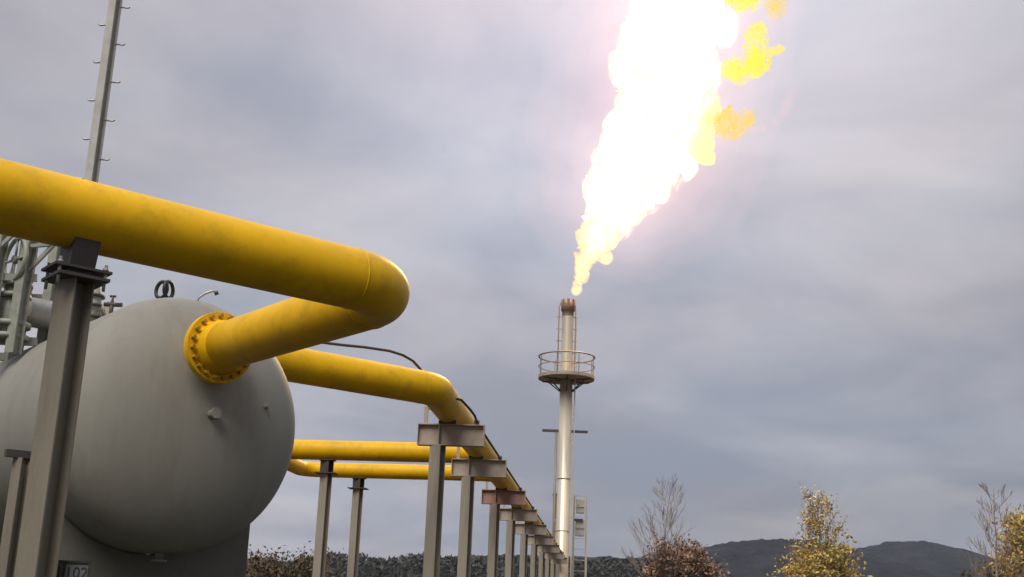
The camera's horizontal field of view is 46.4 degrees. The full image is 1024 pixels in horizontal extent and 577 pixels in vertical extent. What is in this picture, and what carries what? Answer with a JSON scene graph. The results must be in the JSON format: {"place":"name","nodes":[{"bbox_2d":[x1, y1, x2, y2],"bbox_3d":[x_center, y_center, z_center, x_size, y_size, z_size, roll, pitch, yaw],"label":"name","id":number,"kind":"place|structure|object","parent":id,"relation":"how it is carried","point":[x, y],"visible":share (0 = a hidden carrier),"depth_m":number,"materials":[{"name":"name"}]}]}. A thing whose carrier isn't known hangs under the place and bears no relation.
{"place":"outdoors","nodes":[
{"label":"outdoors","id":0,"kind":"place"},
{"bbox_2d":[0,0,1023,563],"label":"sky","id":1,"kind":"structure","parent":0,"point":[785,237],"materials":[{"name":"grey"}]},
{"bbox_2d":[331,538,947,576],"bbox_3d":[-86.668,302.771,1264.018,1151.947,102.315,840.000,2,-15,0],"label":"hill","id":2,"kind":"structure","parent":0,"point":[751,558],"depth_m":1097.72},
{"bbox_2d":[852,540,1012,576],"bbox_3d":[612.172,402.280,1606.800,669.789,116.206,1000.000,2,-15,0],"label":"hill","id":3,"kind":"structure","parent":0,"point":[938,558],"depth_m":1442.07,"materials":[{"name":"grey"}]},
{"label":"ground","id":4,"kind":"structure","parent":0,"visible":0},
{"bbox_2d":[0,449,30,576],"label":"steel post","id":5,"kind":"object","parent":4,"relation":"on","point":[14,507],"visible":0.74,"depth_m":9.62,"materials":[{"name":"grey metal"}]},
{"bbox_2d":[14,237,112,576],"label":"pipe support","id":6,"kind":"object","parent":4,"relation":"on","point":[76,277],"visible":1,"depth_m":8.13,"materials":[{"name":"grey metal"}]},
{"bbox_2d":[56,560,91,576],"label":"number plate","id":7,"kind":"object","parent":6,"relation":"attached to","point":[67,568],"visible":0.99,"depth_m":8.05,"materials":[{"name":"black metal"}]},
{"bbox_2d":[0,158,409,383],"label":"gas pipe","id":8,"kind":"object","parent":6,"relation":"on","point":[334,291],"visible":1,"depth_m":9.15,"materials":[{"name":"yellow metal"}]},
{"bbox_2d":[77,0,130,182],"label":"floodlight mast","id":9,"kind":"object","parent":4,"relation":"on","point":[99,118],"visible":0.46,"depth_m":22.12,"materials":[{"name":"grey metal"}]},
{"bbox_2d":[0,297,294,576],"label":"storage tank","id":10,"kind":"object","parent":4,"relation":"on","point":[179,466],"visible":0.68,"depth_m":12.73,"materials":[{"name":"metal"}]},
{"bbox_2d":[0,234,59,360],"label":"equipment frame","id":11,"kind":"object","parent":10,"relation":"on","point":[22,292],"visible":0.43,"depth_m":14.66,"materials":[{"name":"grey paint"}]},
{"bbox_2d":[0,238,33,341],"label":"gate valve","id":12,"kind":"object","parent":11,"relation":"attached to","point":[6,299],"visible":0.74,"depth_m":14.63,"materials":[{"name":"grey paint"}]},
{"bbox_2d":[26,297,104,329],"bbox_3d":[-6.044,0.320,15.252,1.550,0.560,0.560,14,-19,-37],"label":"pipe spool","id":13,"kind":"object","parent":10,"relation":"on","point":[38,317],"visible":0.13,"depth_m":15.12,"materials":[{"name":"metal"}]},
{"bbox_2d":[90,287,108,321],"bbox_3d":[-5.013,0.323,14.314,0.316,0.910,0.260,2,-15,0],"label":"relief valve","id":14,"kind":"object","parent":10,"relation":"attached to","point":[97,304],"visible":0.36,"depth_m":14.29,"materials":[{"name":"grey paint"}]},
{"bbox_2d":[104,295,122,313],"bbox_3d":[-4.625,0.239,13.829,0.210,0.334,0.054,2,-15,0],"label":"needle valve","id":15,"kind":"object","parent":10,"relation":"attached to","point":[111,304],"visible":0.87,"depth_m":13.82,"materials":[{"name":"metal"}]},
{"bbox_2d":[154,280,174,297],"bbox_3d":[-4.177,0.145,14.226,0.235,0.514,0.240,2,-15,0],"label":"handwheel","id":16,"kind":"object","parent":10,"relation":"on","point":[165,287],"visible":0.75,"depth_m":14.26,"materials":[{"name":"black metal"}]},
{"bbox_2d":[197,290,218,300],"bbox_3d":[-3.452,0.115,13.511,0.256,0.213,0.057,5,-15,-12],"label":"vent pipe","id":17,"kind":"object","parent":10,"relation":"attached to","point":[208,292],"visible":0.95,"depth_m":13.52,"materials":[{"name":"metal"}]},
{"bbox_2d":[245,544,287,576],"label":"bush","id":18,"kind":"object","parent":4,"relation":"on","point":[263,570],"visible":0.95,"depth_m":44.80,"materials":[{"name":"brown plant"}]},
{"bbox_2d":[274,541,328,576],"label":"bush","id":19,"kind":"object","parent":4,"relation":"on","point":[304,568],"visible":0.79,"depth_m":48.32,"materials":[{"name":"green plant"}]},
{"bbox_2d":[282,547,343,576],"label":"bush","id":20,"kind":"object","parent":4,"relation":"on","point":[327,570],"visible":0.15,"depth_m":51.99,"materials":[{"name":"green plant"}]},
{"bbox_2d":[312,459,338,576],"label":"pipe post","id":21,"kind":"object","parent":4,"relation":"on","point":[326,473],"visible":1,"depth_m":25.73,"materials":[{"name":"metal"}]},
{"bbox_2d":[291,440,468,462],"bbox_3d":[-5.465,5.772,25.701,10.032,5.078,0.791,1,-15,4],"label":"feed pipe","id":22,"kind":"object","parent":21,"relation":"on","point":[384,451],"visible":0.22,"depth_m":25.88,"materials":[{"name":"yellow metal"}]},
{"bbox_2d":[347,477,368,576],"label":"pipe post","id":23,"kind":"object","parent":4,"relation":"on","point":[357,488],"visible":1,"depth_m":29.47,"materials":[{"name":"metal"}]},
{"bbox_2d":[287,459,490,481],"bbox_3d":[-4.266,6.416,27.855,7.970,5.048,3.833,16,-21,-42],"label":"feed pipe","id":24,"kind":"object","parent":23,"relation":"on","point":[366,470],"visible":0.45,"depth_m":29.63,"materials":[{"name":"yellow metal"}]},
{"bbox_2d":[417,406,484,576],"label":"rack support","id":25,"kind":"object","parent":4,"relation":"on","point":[439,437],"visible":0.96,"depth_m":19.85,"materials":[{"name":"metal"}]},
{"bbox_2d":[276,348,559,551],"bbox_3d":[0.395,10.148,41.100,3.652,5.117,55.616,0,-15,8],"label":"gas pipe","id":26,"kind":"object","parent":25,"relation":"on","point":[436,394],"visible":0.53,"depth_m":17.66,"materials":[{"name":"yellow metal"}]},
{"bbox_2d":[323,342,565,557],"bbox_3d":[1.012,7.773,41.693,2.437,0.879,51.112,0,-15,7],"label":"cable conduit","id":27,"kind":"object","parent":25,"relation":"on","point":[476,421],"visible":0.72,"depth_m":19.09,"materials":[{"name":"metal"}]},
{"bbox_2d":[451,447,506,576],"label":"rack support","id":28,"kind":"object","parent":4,"relation":"on","point":[469,470],"visible":0.91,"depth_m":24.32,"materials":[{"name":"grey metal"}]},
{"bbox_2d":[246,551,718,576],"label":"distant woods","id":29,"kind":"object","parent":4,"relation":"on","point":[409,566],"visible":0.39,"depth_m":393.81,"materials":[{"name":"green plant"}]},
{"bbox_2d":[481,482,525,576],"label":"rack support","id":30,"kind":"object","parent":4,"relation":"on","point":[496,498],"visible":0.9,"depth_m":30.38,"materials":[{"name":"grey metal"}]},
{"bbox_2d":[500,505,536,576],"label":"rack support","id":31,"kind":"object","parent":4,"relation":"on","point":[511,515],"visible":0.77,"depth_m":35.68,"materials":[{"name":"grey metal"}]},
{"bbox_2d":[515,521,546,576],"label":"rack support","id":32,"kind":"object","parent":4,"relation":"on","point":[525,530],"visible":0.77,"depth_m":41.66,"materials":[{"name":"grey metal"}]},
{"bbox_2d":[528,535,553,576],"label":"rack support","id":33,"kind":"object","parent":4,"relation":"on","point":[534,541],"visible":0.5,"depth_m":47.62,"materials":[{"name":"grey metal"}]},
{"bbox_2d":[537,545,558,576],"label":"rack support","id":34,"kind":"object","parent":4,"relation":"on","point":[542,550],"visible":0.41,"depth_m":53.60,"materials":[{"name":"grey metal"}]},
{"bbox_2d":[545,552,563,576],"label":"rack support","id":35,"kind":"object","parent":4,"relation":"on","point":[550,556],"visible":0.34,"depth_m":59.56,"materials":[{"name":"grey metal"}]},
{"bbox_2d":[555,493,556,534],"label":"pipe","id":36,"kind":"object","parent":4,"relation":"on","point":[555,512],"visible":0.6,"depth_m":67.58,"materials":[{"name":"grey metal"}]},
{"bbox_2d":[550,558,566,576],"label":"rack support","id":37,"kind":"object","parent":4,"relation":"on","point":[554,562],"visible":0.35,"depth_m":65.54,"materials":[{"name":"grey metal"}]},
{"bbox_2d":[538,298,595,576],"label":"flare stack","id":38,"kind":"object","parent":4,"relation":"on","point":[566,378],"visible":1,"depth_m":68.00,"materials":[{"name":"metal"}]},
{"bbox_2d":[572,496,587,576],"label":"access ladder","id":39,"kind":"object","parent":4,"relation":"on","point":[578,527],"visible":1,"depth_m":68.24,"materials":[{"name":"grey metal"}]},
{"bbox_2d":[621,473,700,574],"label":"bare tree","id":40,"kind":"object","parent":4,"relation":"on","point":[671,520],"visible":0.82,"depth_m":72.96,"materials":[{"name":"brown plant"}]},
{"bbox_2d":[638,527,730,576],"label":"bush","id":41,"kind":"object","parent":4,"relation":"on","point":[682,560],"visible":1,"depth_m":67.48,"materials":[{"name":"brown plant"}]},
{"bbox_2d":[759,484,872,576],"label":"deciduous tree","id":42,"kind":"object","parent":4,"relation":"on","point":[833,564],"visible":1,"depth_m":60.55,"materials":[{"name":"yellow plant"}]},
{"bbox_2d":[958,561,1010,576],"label":"bush","id":43,"kind":"object","parent":4,"relation":"on","point":[962,574],"visible":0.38,"depth_m":64.49,"materials":[{"name":"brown plant"}]},
{"bbox_2d":[959,482,1023,576],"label":"bare tree","id":44,"kind":"object","parent":4,"relation":"on","point":[996,563],"visible":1,"depth_m":56.93,"materials":[{"name":"brown plant"}]},
{"bbox_2d":[979,503,1023,576],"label":"deciduous tree","id":45,"kind":"object","parent":4,"relation":"on","point":[1017,554],"visible":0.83,"depth_m":57.79,"materials":[{"name":"yellow plant"}]}
]}

